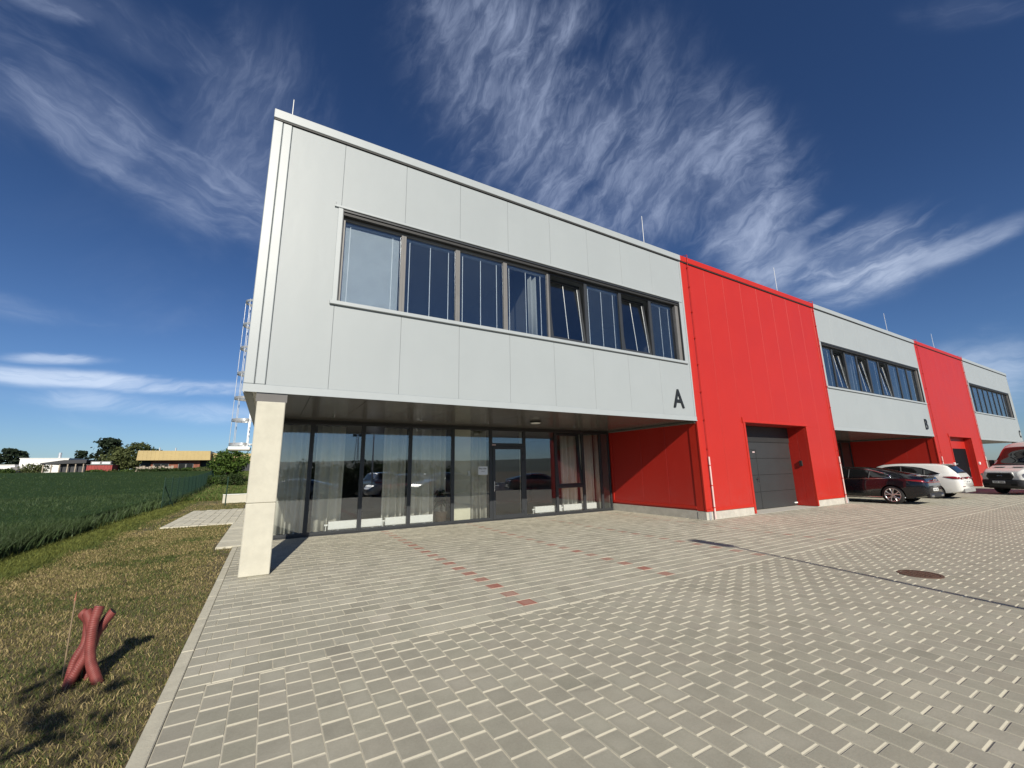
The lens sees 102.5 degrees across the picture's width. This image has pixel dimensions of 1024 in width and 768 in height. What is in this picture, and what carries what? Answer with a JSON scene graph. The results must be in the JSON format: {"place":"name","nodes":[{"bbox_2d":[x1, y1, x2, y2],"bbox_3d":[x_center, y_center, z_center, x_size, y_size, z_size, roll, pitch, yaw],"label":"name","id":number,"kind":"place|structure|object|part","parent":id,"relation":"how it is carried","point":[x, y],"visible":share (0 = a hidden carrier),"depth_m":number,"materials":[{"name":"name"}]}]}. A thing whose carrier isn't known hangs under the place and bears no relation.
{"place":"outdoors","nodes":[
{"label":"outdoors","id":0,"kind":"place"},
{"bbox_2d":[0,471,226,560],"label":"wheat field","id":1,"kind":"structure","parent":0,"point":[35,537],"depth_m":14.07,"materials":[{"name":"green plant"}]},
{"bbox_2d":[0,500,245,767],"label":"grass","id":2,"kind":"structure","parent":0,"point":[15,568],"depth_m":5.37,"materials":[{"name":"green plant"}]},
{"bbox_2d":[160,508,244,549],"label":"path","id":3,"kind":"structure","parent":0,"point":[232,537],"depth_m":14.01,"materials":[{"name":"concrete"}]},
{"bbox_2d":[180,471,248,501],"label":"grass","id":4,"kind":"structure","parent":0,"point":[214,492],"depth_m":31.87,"materials":[{"name":"green plant"}]},
{"bbox_2d":[0,460,995,767],"bbox_3d":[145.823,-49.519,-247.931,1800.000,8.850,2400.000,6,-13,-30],"label":"ground","id":5,"kind":"structure","parent":0,"point":[80,700],"depth_m":3.50,"materials":[{"name":"green plant"}]},
{"bbox_2d":[0,468,16,472],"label":"bush","id":6,"kind":"object","parent":5,"relation":"on","point":[9,470],"visible":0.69,"depth_m":77.34,"materials":[{"name":"green plant"}]},
{"bbox_2d":[0,448,29,464],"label":"pine tree","id":7,"kind":"object","parent":5,"relation":"on","point":[8,454],"visible":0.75,"depth_m":105.53,"materials":[{"name":"green plant"}]},
{"bbox_2d":[2,450,30,464],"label":"pine tree","id":8,"kind":"object","parent":5,"relation":"on","point":[25,452],"visible":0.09,"depth_m":110.78,"materials":[{"name":"green plant"}]},
{"bbox_2d":[15,463,52,472],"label":"bush","id":9,"kind":"object","parent":5,"relation":"on","point":[30,467],"visible":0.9,"depth_m":81.72,"materials":[{"name":"green plant"}]},
{"bbox_2d":[0,453,87,472],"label":"white hall","id":10,"kind":"structure","parent":5,"relation":"on","point":[26,461],"depth_m":87.89,"materials":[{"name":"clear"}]},
{"bbox_2d":[40,460,94,472],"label":"open shed","id":11,"kind":"structure","parent":5,"relation":"on","point":[72,465],"depth_m":83.62,"materials":[{"name":"metal"}]},
{"bbox_2d":[61,592,76,679],"bbox_3d":[-3.715,2.115,3.450,0.064,0.680,0.013,-9,-14,36],"label":"wooden stick","id":12,"kind":"object","parent":5,"relation":"on","point":[69,636],"visible":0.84,"depth_m":3.44,"materials":[{"name":"brown wood"}]},
{"bbox_2d":[74,450,90,458],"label":"pine tree","id":13,"kind":"object","parent":5,"relation":"on","point":[80,454],"visible":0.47,"depth_m":112.35,"materials":[{"name":"green plant"}]},
{"bbox_2d":[61,606,115,689],"bbox_3d":[-3.482,2.158,3.401,0.275,0.617,0.293,6,-13,-30],"label":"pipe bundle","id":14,"kind":"object","parent":5,"relation":"on","point":[83,658],"visible":0.96,"depth_m":3.34,"materials":[{"name":"plastic"}]},
{"bbox_2d":[85,469,107,471],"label":"bush","id":15,"kind":"object","parent":5,"relation":"on","point":[97,470],"visible":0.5,"depth_m":75.52,"materials":[{"name":"green plant"}]},
{"bbox_2d":[86,461,117,471],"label":"red shed","id":16,"kind":"structure","parent":5,"relation":"on","point":[104,465],"depth_m":80.06,"materials":[{"name":"paint"}]},
{"bbox_2d":[87,437,123,460],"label":"pine tree","id":17,"kind":"object","parent":5,"relation":"on","point":[106,444],"visible":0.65,"depth_m":91.18,"materials":[{"name":"green plant"}]},
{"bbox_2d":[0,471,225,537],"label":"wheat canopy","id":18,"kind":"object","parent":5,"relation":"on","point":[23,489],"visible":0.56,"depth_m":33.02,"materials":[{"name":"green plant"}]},
{"bbox_2d":[102,454,139,469],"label":"broadleaf tree","id":19,"kind":"object","parent":5,"relation":"on","point":[119,461],"visible":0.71,"depth_m":84.86,"materials":[{"name":"green plant"}]},
{"bbox_2d":[95,442,162,466],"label":"broadleaf tree","id":20,"kind":"object","parent":5,"relation":"on","point":[131,450],"visible":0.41,"depth_m":88.31,"materials":[{"name":"green plant"}]},
{"bbox_2d":[130,467,163,471],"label":"bush","id":21,"kind":"object","parent":5,"relation":"on","point":[146,469],"visible":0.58,"depth_m":74.59,"materials":[{"name":"green plant"}]},
{"bbox_2d":[135,466,173,471],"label":"plank fence","id":22,"kind":"object","parent":5,"relation":"on","point":[142,467],"visible":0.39,"depth_m":76.42,"materials":[{"name":"white wood"}]},
{"bbox_2d":[156,468,184,470],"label":"bush","id":23,"kind":"object","parent":5,"relation":"on","point":[168,469],"visible":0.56,"depth_m":75.32,"materials":[{"name":"green plant"}]},
{"bbox_2d":[125,546,237,767],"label":"kerb","id":24,"kind":"structure","parent":5,"relation":"on","point":[144,748],"depth_m":3.15,"materials":[{"name":"concrete"}]},
{"bbox_2d":[161,471,213,508],"bbox_3d":[-27.151,8.477,36.075,0.389,2.368,39.082,6,-14,-32],"label":"wire fence","id":25,"kind":"object","parent":5,"relation":"on","point":[190,483],"visible":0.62,"depth_m":26.63,"materials":[{"name":"green metal"}]},
{"bbox_2d":[136,448,250,470],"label":"house","id":26,"kind":"structure","parent":5,"relation":"on","point":[183,459],"depth_m":80.15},
{"bbox_2d":[178,463,185,468],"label":"window","id":27,"kind":"structure","parent":26,"relation":"in","point":[180,465],"depth_m":80.66,"materials":[{"name":"grey glass"}]},
{"bbox_2d":[186,463,193,467],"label":"window","id":28,"kind":"structure","parent":26,"relation":"in","point":[187,464],"depth_m":81.33,"materials":[{"name":"grey glass"}]},
{"bbox_2d":[179,466,207,470],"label":"bush","id":29,"kind":"object","parent":5,"relation":"on","point":[188,468],"visible":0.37,"depth_m":77.50,"materials":[{"name":"green plant"}]},
{"bbox_2d":[191,467,219,470],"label":"bush","id":30,"kind":"object","parent":5,"relation":"on","point":[203,469],"visible":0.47,"depth_m":77.48,"materials":[{"name":"green plant"}]},
{"bbox_2d":[207,474,230,484],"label":"bush","id":31,"kind":"object","parent":5,"relation":"on","point":[213,479],"visible":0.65,"depth_m":43.03,"materials":[{"name":"green plant"}]},
{"bbox_2d":[224,477,228,505],"bbox_3d":[-14.850,5.570,21.401,0.100,1.450,0.100,6,-13,-30],"label":"fence post","id":32,"kind":"object","parent":5,"relation":"on","point":[226,490],"visible":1,"depth_m":21.39,"materials":[{"name":"green metal"}]},
{"bbox_2d":[207,447,250,475],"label":"broadleaf tree","id":33,"kind":"object","parent":5,"relation":"on","point":[229,461],"visible":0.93,"depth_m":48.50,"materials":[{"name":"green plant"}]},
{"bbox_2d":[217,472,247,485],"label":"bush","id":34,"kind":"object","parent":5,"relation":"on","point":[234,479],"visible":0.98,"depth_m":42.20,"materials":[{"name":"green plant"}]},
{"bbox_2d":[222,493,246,502],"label":"wall","id":35,"kind":"structure","parent":5,"relation":"on","point":[234,498],"depth_m":23.54,"materials":[{"name":"concrete"}]},
{"bbox_2d":[228,101,1022,577],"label":"industrial building","id":36,"kind":"structure","parent":5,"relation":"on","point":[390,289],"depth_m":12.17,"materials":[{"name":"grey paint"}]},
{"bbox_2d":[273,424,310,534],"bbox_3d":[-5.830,2.478,10.821,0.829,2.800,0.156,6,-13,-30],"label":"curtain","id":37,"kind":"object","parent":36,"relation":"hanging from","point":[290,502],"visible":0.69,"depth_m":10.83,"materials":[{"name":"white fabric"}]},
{"bbox_2d":[273,421,312,538],"bbox_3d":[-5.673,2.394,10.452,0.920,2.870,0.080,6,-13,-30],"label":"shop window","id":38,"kind":"structure","parent":36,"relation":"in","point":[285,422],"depth_m":10.58,"materials":[{"name":"grey metal"}]},
{"bbox_2d":[310,426,345,531],"bbox_3d":[-5.018,2.559,11.285,0.731,2.800,0.161,6,-13,-30],"label":"curtain","id":39,"kind":"object","parent":36,"relation":"hanging from","point":[328,483],"visible":0.82,"depth_m":11.29,"materials":[{"name":"white fabric"}]},
{"bbox_2d":[304,422,363,535],"bbox_3d":[-4.713,2.490,11.000,1.300,2.870,0.080,6,-13,-30],"label":"shop window","id":40,"kind":"structure","parent":36,"relation":"in","point":[340,424],"depth_m":10.92,"materials":[{"name":"grey metal"}]},
{"bbox_2d":[324,518,381,530],"bbox_3d":[-4.308,3.851,11.197,1.490,0.290,0.134,6,-13,-30],"label":"radiator","id":41,"kind":"object","parent":36,"relation":"on","point":[346,524],"visible":0.81,"depth_m":11.11,"materials":[{"name":"white metal"}]},
{"bbox_2d":[338,218,403,310],"bbox_3d":[-2.954,-2.444,8.660,1.270,1.883,0.160,6,-13,-30],"label":"window","id":42,"kind":"structure","parent":36,"relation":"in","point":[393,241],"depth_m":8.70,"materials":[{"name":"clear glass"}]},
{"bbox_2d":[359,424,410,530],"bbox_3d":[-3.571,2.604,11.652,1.340,2.870,0.080,6,-13,-30],"label":"shop window","id":43,"kind":"structure","parent":36,"relation":"in","point":[409,439],"depth_m":11.60,"materials":[{"name":"grey metal"}]},
{"bbox_2d":[380,428,406,526],"bbox_3d":[-3.487,2.714,12.166,0.694,2.800,0.167,6,-13,-30],"label":"curtain","id":44,"kind":"object","parent":36,"relation":"hanging from","point":[393,479],"visible":0.81,"depth_m":12.18,"materials":[{"name":"white fabric"}]},
{"bbox_2d":[382,514,432,525],"bbox_3d":[-3.028,3.979,11.928,1.490,0.290,0.134,6,-13,-30],"label":"radiator","id":45,"kind":"object","parent":36,"relation":"on","point":[397,520],"visible":0.75,"depth_m":11.86,"materials":[{"name":"white metal"}]},
{"bbox_2d":[410,429,445,523],"bbox_3d":[-2.621,2.802,12.668,1.227,2.800,0.158,6,-13,-30],"label":"curtain","id":46,"kind":"object","parent":36,"relation":"hanging from","point":[428,478],"visible":0.69,"depth_m":12.69,"materials":[{"name":"white fabric"}]},
{"bbox_2d":[401,234,457,320],"bbox_3d":[-1.850,-2.334,9.290,1.280,1.883,0.160,6,-13,-30],"label":"window","id":47,"kind":"structure","parent":36,"relation":"in","point":[406,236],"depth_m":9.36,"materials":[{"name":"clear glass"}]},
{"bbox_2d":[408,426,452,526],"bbox_3d":[-2.411,2.720,12.314,1.340,2.870,0.080,6,-13,-30],"label":"shop window","id":48,"kind":"structure","parent":36,"relation":"in","point":[451,470],"depth_m":12.30,"materials":[{"name":"grey glass"}]},
{"bbox_2d":[434,490,447,521],"bbox_3d":[-2.180,3.734,12.553,0.467,0.994,0.427,6,-13,-30],"label":"potted plant","id":49,"kind":"object","parent":36,"relation":"on","point":[440,515],"visible":0.91,"depth_m":12.49,"materials":[{"name":"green plant"}]},
{"bbox_2d":[452,428,491,522],"bbox_3d":[-1.260,2.836,12.970,1.320,2.870,0.080,6,-13,-30],"label":"shop window","id":50,"kind":"structure","parent":36,"relation":"in","point":[490,518],"depth_m":12.93,"materials":[{"name":"grey glass"}]},
{"bbox_2d":[470,431,486,518],"bbox_3d":[-1.122,2.951,13.518,0.558,2.800,0.168,6,-13,-30],"label":"curtain","id":51,"kind":"object","parent":36,"relation":"hanging from","point":[478,500],"visible":0.83,"depth_m":13.49,"materials":[{"name":"white fabric"}]},
{"bbox_2d":[457,248,505,329],"bbox_3d":[-0.747,-2.223,9.919,1.270,1.883,0.160,6,-13,-30],"label":"window","id":52,"kind":"structure","parent":36,"relation":"in","point":[459,250],"depth_m":10.00,"materials":[{"name":"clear glass"}]},
{"bbox_2d":[478,466,487,474],"bbox_3d":[-0.930,2.772,13.162,0.330,0.260,0.006,6,-13,-30],"label":"notice sheet","id":53,"kind":"object","parent":36,"relation":"attached to","point":[482,470],"visible":1,"depth_m":13.16,"materials":[{"name":"paper"}]},
{"bbox_2d":[492,446,524,519],"bbox_3d":[-0.099,3.211,13.502,1.170,2.300,0.136,6,-13,-30],"label":"entrance door","id":54,"kind":"structure","parent":36,"relation":"in","point":[522,514],"depth_m":13.49,"materials":[{"name":"grey metal"}]},
{"bbox_2d":[519,432,521,507],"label":"curtain","id":55,"kind":"object","parent":36,"relation":"hanging from","point":[520,437],"visible":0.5,"depth_m":14.42,"materials":[{"name":"grey fabric"}]},
{"bbox_2d":[505,261,550,336],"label":"window","id":56,"kind":"structure","parent":36,"relation":"in","point":[506,262],"depth_m":10.68,"materials":[{"name":"grey metal"}]},
{"bbox_2d":[527,274,537,334],"bbox_3d":[0.554,-1.786,10.747,0.253,2.420,0.148,6,-13,-30],"label":"curtain","id":57,"kind":"object","parent":36,"relation":"hanging from","point":[532,304],"visible":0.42,"depth_m":10.79,"materials":[{"name":"white fabric"}]},
{"bbox_2d":[524,430,557,516],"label":"shop window","id":58,"kind":"structure","parent":36,"relation":"in","point":[554,438],"depth_m":14.31,"materials":[{"name":"grey glass"}]},
{"bbox_2d":[532,505,561,513],"bbox_3d":[1.212,4.404,14.347,1.210,0.290,0.134,6,-13,-30],"label":"radiator","id":59,"kind":"object","parent":36,"relation":"on","point":[543,509],"visible":0.75,"depth_m":14.25,"materials":[{"name":"white metal"}]},
{"bbox_2d":[545,272,587,343],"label":"window","id":60,"kind":"structure","parent":36,"relation":"in","point":[583,324],"depth_m":11.36,"materials":[{"name":"grey glass"}]},
{"bbox_2d":[559,436,577,510],"bbox_3d":[2.147,3.277,15.374,0.763,2.800,0.166,6,-13,-30],"label":"curtain","id":61,"kind":"object","parent":36,"relation":"hanging from","point":[568,461],"visible":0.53,"depth_m":15.38,"materials":[{"name":"white fabric"}]},
{"bbox_2d":[555,431,585,513],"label":"shop window","id":62,"kind":"structure","parent":36,"relation":"in","point":[580,462],"depth_m":15.00,"materials":[{"name":"clear glass"}]},
{"bbox_2d":[562,502,596,510],"bbox_3d":[2.446,4.527,15.050,1.620,0.290,0.134,6,-13,-30],"label":"radiator","id":63,"kind":"object","parent":36,"relation":"on","point":[577,506],"visible":0.8,"depth_m":14.94,"materials":[{"name":"white metal"}]},
{"bbox_2d":[578,434,594,509],"bbox_3d":[2.855,3.348,15.780,0.655,2.800,0.136,7,-14,-33],"label":"curtain","id":64,"kind":"object","parent":36,"relation":"hanging from","point":[589,471],"visible":0.58,"depth_m":15.84,"materials":[{"name":"white fabric"}]},
{"bbox_2d":[582,432,603,511],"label":"shop window","id":65,"kind":"structure","parent":36,"relation":"in","point":[598,437],"depth_m":15.42,"materials":[{"name":"clear glass"}]},
{"bbox_2d":[593,435,600,508],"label":"curtain","id":66,"kind":"object","parent":36,"relation":"hanging from","point":[597,475],"visible":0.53,"depth_m":16.02,"materials":[{"name":"white fabric"}]},
{"bbox_2d":[585,282,623,349],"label":"window","id":67,"kind":"structure","parent":36,"relation":"in","point":[587,289],"depth_m":11.94,"materials":[{"name":"clear glass"}]},
{"bbox_2d":[599,433,612,509],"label":"shop window","id":68,"kind":"structure","parent":36,"relation":"in","point":[607,438],"depth_m":15.74,"materials":[{"name":"clear glass"}]},
{"bbox_2d":[615,292,653,354],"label":"window","id":69,"kind":"structure","parent":36,"relation":"in","point":[649,342],"depth_m":12.65,"materials":[{"name":"clear glass"}]},
{"bbox_2d":[649,300,677,359],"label":"window","id":70,"kind":"structure","parent":36,"relation":"in","point":[650,301],"depth_m":13.18,"materials":[{"name":"clear glass"}]},
{"bbox_2d":[746,426,797,509],"bbox_3d":[9.404,3.091,15.361,4.056,3.008,0.146,6,-13,-30],"label":"garage door","id":71,"kind":"structure","parent":36,"relation":"in","point":[770,460],"depth_m":15.62,"materials":[{"name":"metal"}]},
{"bbox_2d":[821,346,837,386],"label":"window","id":72,"kind":"structure","parent":36,"relation":"in","point":[829,349],"depth_m":18.56,"materials":[{"name":"clear glass"}]},
{"bbox_2d":[826,348,850,389],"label":"window","id":73,"kind":"structure","parent":36,"relation":"in","point":[847,382],"depth_m":19.11,"materials":[{"name":"clear glass"}]},
{"bbox_2d":[837,442,844,466],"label":"shop window","id":74,"kind":"structure","parent":36,"relation":"in","point":[837,442],"depth_m":25.46,"materials":[{"name":"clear glass"}]},
{"bbox_2d":[840,442,853,466],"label":"shop window","id":75,"kind":"structure","parent":36,"relation":"in","point":[840,442],"depth_m":26.06,"materials":[{"name":"clear glass"}]},
{"bbox_2d":[841,352,862,391],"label":"window","id":76,"kind":"structure","parent":36,"relation":"in","point":[848,354],"depth_m":19.72,"materials":[{"name":"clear glass"}]},
{"bbox_2d":[850,355,873,393],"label":"window","id":77,"kind":"structure","parent":36,"relation":"in","point":[869,384],"depth_m":20.35,"materials":[{"name":"clear glass"}]},
{"bbox_2d":[864,358,884,395],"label":"window","id":78,"kind":"structure","parent":36,"relation":"in","point":[871,360],"depth_m":20.98,"materials":[{"name":"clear glass"}]},
{"bbox_2d":[872,361,893,396],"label":"window","id":79,"kind":"structure","parent":36,"relation":"in","point":[891,390],"depth_m":21.56,"materials":[{"name":"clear glass"}]},
{"bbox_2d":[884,363,903,398],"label":"window","id":80,"kind":"structure","parent":36,"relation":"in","point":[890,365],"depth_m":22.18,"materials":[{"name":"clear glass"}]},
{"bbox_2d":[894,366,912,399],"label":"window","id":81,"kind":"structure","parent":36,"relation":"in","point":[898,367],"depth_m":22.83,"materials":[{"name":"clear glass"}]},
{"bbox_2d":[903,369,920,401],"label":"window","id":82,"kind":"structure","parent":36,"relation":"in","point":[909,370],"depth_m":23.41,"materials":[{"name":"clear glass"}]},
{"bbox_2d":[952,448,973,483],"bbox_3d":[27.492,5.131,25.166,3.380,2.330,0.089,6,-13,-30],"label":"personnel door","id":83,"kind":"structure","parent":36,"relation":"in","point":[960,455],"depth_m":25.54,"materials":[{"name":"silver metal"}]},
{"bbox_2d":[969,386,977,411],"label":"window","id":84,"kind":"structure","parent":36,"relation":"in","point":[969,386],"depth_m":28.71,"materials":[{"name":"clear glass"}]},
{"bbox_2d":[972,386,982,412],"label":"window","id":85,"kind":"structure","parent":36,"relation":"in","point":[972,386],"depth_m":29.28,"materials":[{"name":"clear glass"}]},
{"bbox_2d":[975,388,988,413],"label":"window","id":86,"kind":"structure","parent":36,"relation":"in","point":[981,390],"depth_m":29.88,"materials":[{"name":"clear glass"}]},
{"bbox_2d":[983,389,993,414],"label":"window","id":87,"kind":"structure","parent":36,"relation":"in","point":[986,391],"depth_m":30.54,"materials":[{"name":"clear glass"}]},
{"bbox_2d":[988,391,997,414],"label":"window","id":88,"kind":"structure","parent":36,"relation":"in","point":[988,391],"depth_m":31.16,"materials":[{"name":"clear glass"}]},
{"bbox_2d":[990,392,1002,415],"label":"window","id":89,"kind":"structure","parent":36,"relation":"in","point":[993,392],"depth_m":31.74,"materials":[{"name":"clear glass"}]},
{"bbox_2d":[995,393,1006,416],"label":"window","id":90,"kind":"structure","parent":36,"relation":"in","point":[997,393],"depth_m":32.38,"materials":[{"name":"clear glass"}]},
{"bbox_2d":[1000,394,1011,417],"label":"window","id":91,"kind":"structure","parent":36,"relation":"in","point":[1002,394],"depth_m":32.99,"materials":[{"name":"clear glass"}]},
{"bbox_2d":[0,0,1023,468],"label":"sky","id":92,"kind":"structure","parent":0,"point":[868,154],"materials":[{"name":"blue"}]},
{"bbox_2d":[146,487,1023,767],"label":"pavement","id":93,"kind":"structure","parent":0,"point":[829,636],"depth_m":3.74,"materials":[{"name":"concrete"}]},
{"bbox_2d":[842,467,943,503],"bbox_3d":[14.970,4.303,17.768,2.120,1.435,4.905,6,-13,-30],"label":"parked car","id":94,"kind":"object","parent":93,"relation":"on","point":[893,486],"visible":0.59,"depth_m":16.29,"materials":[{"name":"black paint"}]},
{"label":"side window","id":95,"kind":"part","parent":94,"relation":"part of","materials":[{"name":"black glass"}]},
{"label":"rear window","id":96,"kind":"part","parent":94,"relation":"part of","materials":[{"name":"black glass"}]},
{"bbox_2d":[897,570,944,578],"bbox_3d":[5.915,2.764,5.956,0.510,0.030,0.510,6,-13,-30],"label":"manhole cover","id":97,"kind":"object","parent":93,"relation":"on","point":[920,574],"visible":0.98,"depth_m":5.92,"materials":[{"name":"metal"}]},
{"bbox_2d":[877,463,975,498],"bbox_3d":[18.611,4.597,19.740,2.060,1.530,4.610,6,-13,-30],"label":"parked car","id":98,"kind":"object","parent":93,"relation":"on","point":[953,479],"visible":0.45,"depth_m":18.00,"materials":[{"name":"white paint"}]},
{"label":"side window","id":99,"kind":"part","parent":98,"relation":"part of","materials":[{"name":"black glass"}]},
{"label":"rear window","id":100,"kind":"part","parent":98,"relation":"part of","materials":[{"name":"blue glass"}]},
{"bbox_2d":[980,441,1023,492],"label":"parked van","id":101,"kind":"object","parent":93,"relation":"on","point":[1004,473],"visible":1,"depth_m":19.84,"materials":[{"name":"white paint"}]}
]}

